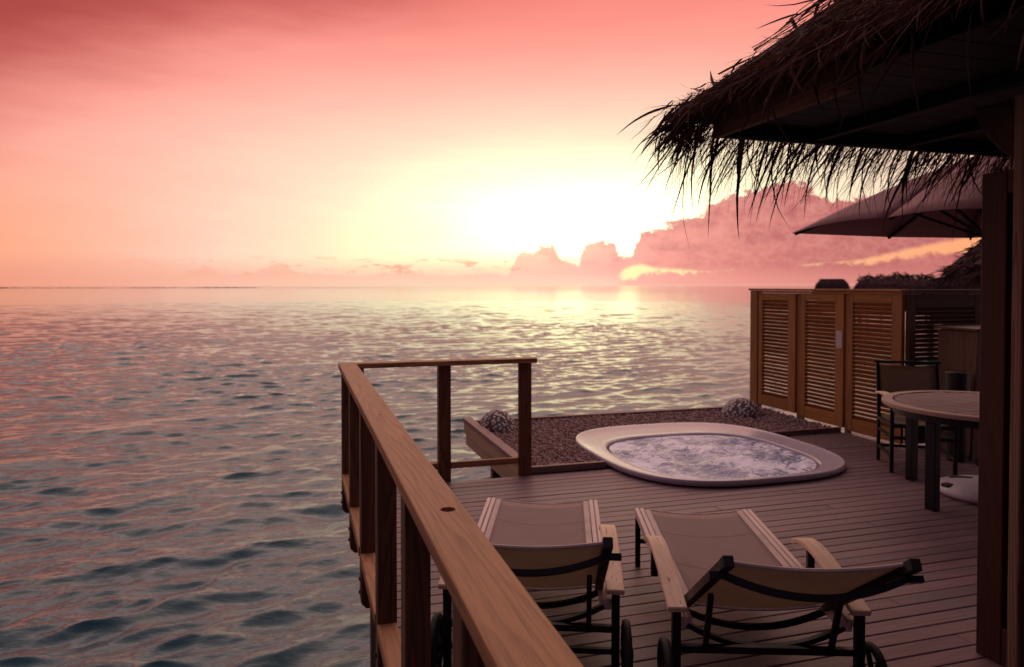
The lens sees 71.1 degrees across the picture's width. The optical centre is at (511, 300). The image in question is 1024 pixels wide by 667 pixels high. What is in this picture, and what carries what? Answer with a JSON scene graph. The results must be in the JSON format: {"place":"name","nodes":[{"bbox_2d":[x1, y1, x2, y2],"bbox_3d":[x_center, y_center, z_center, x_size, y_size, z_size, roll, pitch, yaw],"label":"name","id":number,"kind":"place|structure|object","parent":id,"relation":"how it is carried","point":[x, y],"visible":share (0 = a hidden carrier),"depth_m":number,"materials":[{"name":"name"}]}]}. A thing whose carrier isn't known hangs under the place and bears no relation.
{"place":"outdoors","nodes":[
{"label":"outdoors","id":0,"kind":"place"},
{"bbox_2d":[0,286,937,666],"bbox_3d":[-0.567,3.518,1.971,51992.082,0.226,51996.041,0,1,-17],"label":"sea","id":1,"kind":"structure","parent":0,"point":[170,476],"depth_m":19.79,"materials":[{"name":"liquid"}]},
{"bbox_2d":[0,287,255,287],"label":"reef sandbar","id":2,"kind":"structure","parent":1,"relation":"on","point":[190,287],"depth_m":1189.82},
{"bbox_2d":[463,405,875,478],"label":"tub platform","id":3,"kind":"structure","parent":1,"relation":"in","point":[556,448],"depth_m":7.68,"materials":[{"name":"gravel"}]},
{"bbox_2d":[479,410,515,433],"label":"mosaic dome","id":4,"kind":"structure","parent":3,"relation":"on","point":[500,421],"depth_m":7.69,"materials":[{"name":"stone"}]},
{"bbox_2d":[575,422,845,486],"bbox_3d":[1.865,1.708,6.936,2.298,0.610,2.350,0,1,-17],"label":"hot tub","id":5,"kind":"object","parent":3,"relation":"on","point":[695,454],"visible":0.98,"depth_m":6.69,"materials":[{"name":"plastic"}]},
{"bbox_2d":[721,398,761,418],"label":"mosaic dome","id":6,"kind":"structure","parent":3,"relation":"on","point":[741,407],"depth_m":8.56,"materials":[{"name":"stone"}]},
{"bbox_2d":[370,432,1002,666],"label":"deck","id":7,"kind":"structure","parent":1,"relation":"in","point":[865,508],"depth_m":4.44,"materials":[{"name":"brown wood"}]},
{"bbox_2d":[338,357,583,666],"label":"deck railing","id":8,"kind":"object","parent":7,"relation":"attached to","point":[499,618],"visible":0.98,"depth_m":2.31,"materials":[{"name":"brown wood"}]},
{"bbox_2d":[431,498,633,666],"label":"sun lounger","id":9,"kind":"object","parent":7,"relation":"on","point":[551,546],"visible":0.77,"depth_m":2.95,"materials":[{"name":"fabric"}]},
{"bbox_2d":[635,508,924,666],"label":"sun lounger","id":10,"kind":"object","parent":7,"relation":"on","point":[744,560],"visible":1,"depth_m":2.76,"materials":[{"name":"fabric"}]},
{"bbox_2d":[617,0,1023,666],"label":"villa","id":11,"kind":"object","parent":7,"relation":"on","point":[925,78],"visible":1,"depth_m":3.07,"materials":[{"name":"brown plant"}]},
{"bbox_2d":[976,170,1012,664],"bbox_3d":[2.072,0.499,3.075,0.045,2.090,0.117,0,1,-17],"label":"door leaf","id":12,"kind":"structure","parent":11,"relation":"in","point":[997,204],"depth_m":3.05,"materials":[{"name":"red wood"}]},
{"bbox_2d":[1001,628,1006,666],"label":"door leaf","id":13,"kind":"structure","parent":11,"relation":"in","point":[1004,631],"depth_m":3.02,"materials":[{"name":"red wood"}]},
{"bbox_2d":[1008,169,1013,192],"bbox_3d":[2.093,-0.497,2.983,0.045,0.095,0.028,0,1,-17],"label":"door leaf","id":14,"kind":"structure","parent":11,"relation":"in","point":[1011,172],"depth_m":2.98,"materials":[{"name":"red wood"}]},
{"bbox_2d":[749,288,908,443],"bbox_3d":[3.541,0.698,8.324,0.105,1.672,2.510,0,1,-17],"label":"privacy screen","id":15,"kind":"object","parent":7,"relation":"on","point":[846,313],"visible":0.92,"depth_m":8.15,"materials":[{"name":"brown wood"}]},
{"bbox_2d":[836,331,841,348],"bbox_3d":[3.618,0.429,7.932,0.002,0.195,0.095,0,1,-17],"label":"paper notice","id":16,"kind":"object","parent":15,"relation":"attached to","point":[838,339],"visible":1,"depth_m":7.92,"materials":[{"name":"white paper"}]},
{"bbox_2d":[793,156,1013,503],"bbox_3d":[3.644,0.174,5.479,2.036,2.639,2.036,0,1,-17],"label":"parasol","id":17,"kind":"object","parent":7,"relation":"on","point":[964,488],"visible":0.34,"depth_m":5.61,"materials":[{"name":"beige fabric"}]},
{"bbox_2d":[873,360,957,474],"bbox_3d":[3.565,1.018,6.335,0.560,0.916,0.596,0,1,14],"label":"armchair","id":18,"kind":"object","parent":7,"relation":"on","point":[891,378],"visible":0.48,"depth_m":6.56,"materials":[{"name":"metal"}]},
{"bbox_2d":[881,390,979,511],"bbox_3d":[3.562,1.135,5.391,1.400,0.722,1.400,0,1,-17],"label":"dining table","id":19,"kind":"object","parent":7,"relation":"on","point":[934,410],"visible":0.72,"depth_m":5.23,"materials":[{"name":"brown wood"}]},
{"bbox_2d":[904,289,980,443],"bbox_3d":[4.835,0.718,7.391,1.910,1.670,0.100,0,1,-17],"label":"privacy screen","id":20,"kind":"object","parent":7,"relation":"on","point":[947,309],"visible":0.2,"depth_m":7.19,"materials":[{"name":"brown wood"}]},
{"bbox_2d":[933,325,979,460],"bbox_3d":[4.547,0.856,6.890,0.850,1.215,0.480,0,1,-17],"label":"storage cabinet","id":21,"kind":"object","parent":7,"relation":"on","point":[958,347],"visible":0.16,"depth_m":6.73,"materials":[{"name":"brown wood"}]},
{"bbox_2d":[811,279,850,304],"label":"thatched hut","id":22,"kind":"object","parent":1,"relation":"in","point":[832,284],"visible":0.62,"depth_m":76.42,"materials":[{"name":"brown plant"}]},
{"bbox_2d":[856,271,875,314],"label":"tree","id":23,"kind":"object","parent":1,"relation":"in","point":[866,276],"visible":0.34,"depth_m":82.34,"materials":[{"name":"green plant"}]},
{"bbox_2d":[850,278,909,322],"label":"thatched hut","id":24,"kind":"object","parent":1,"relation":"in","point":[876,283],"visible":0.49,"depth_m":65.54,"materials":[{"name":"brown plant"}]},
{"bbox_2d":[875,274,889,277],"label":"tree","id":25,"kind":"object","parent":1,"relation":"in","point":[878,276],"visible":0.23,"depth_m":84.10,"materials":[{"name":"green plant"}]},
{"bbox_2d":[886,271,908,277],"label":"tree","id":26,"kind":"object","parent":1,"relation":"in","point":[897,275],"visible":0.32,"depth_m":83.31,"materials":[{"name":"green plant"}]},
{"bbox_2d":[893,278,932,311],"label":"thatched hut","id":27,"kind":"object","parent":1,"relation":"in","point":[914,284],"visible":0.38,"depth_m":59.88,"materials":[{"name":"brown plant"}]},
{"bbox_2d":[906,273,919,278],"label":"tree","id":28,"kind":"object","parent":1,"relation":"in","point":[912,276],"visible":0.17,"depth_m":82.72,"materials":[{"name":"green plant"}]},
{"bbox_2d":[917,272,934,315],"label":"tree","id":29,"kind":"object","parent":1,"relation":"in","point":[922,277],"visible":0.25,"depth_m":75.92,"materials":[{"name":"green plant"}]},
{"bbox_2d":[922,277,969,347],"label":"thatched hut","id":30,"kind":"object","parent":1,"relation":"in","point":[951,286],"visible":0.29,"depth_m":40.12,"materials":[{"name":"brown plant"}]},
{"bbox_2d":[928,238,981,310],"bbox_3d":[14.976,0.815,18.244,7.329,7.723,7.266,0,1,21],"label":"thatched hut","id":31,"kind":"object","parent":1,"relation":"in","point":[966,265],"visible":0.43,"depth_m":20.07,"materials":[{"name":"brown plant"}]},
{"bbox_2d":[0,0,980,285],"label":"sky","id":32,"kind":"structure","parent":0,"point":[143,142],"materials":[{"name":"pink"}]},
{"bbox_2d":[944,370,970,462],"bbox_3d":[4.090,1.059,6.591,0.206,0.823,0.206,0,1,-17],"label":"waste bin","id":33,"kind":"object","parent":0,"point":[957,380],"visible":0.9,"depth_m":6.51,"materials":[{"name":"black"}]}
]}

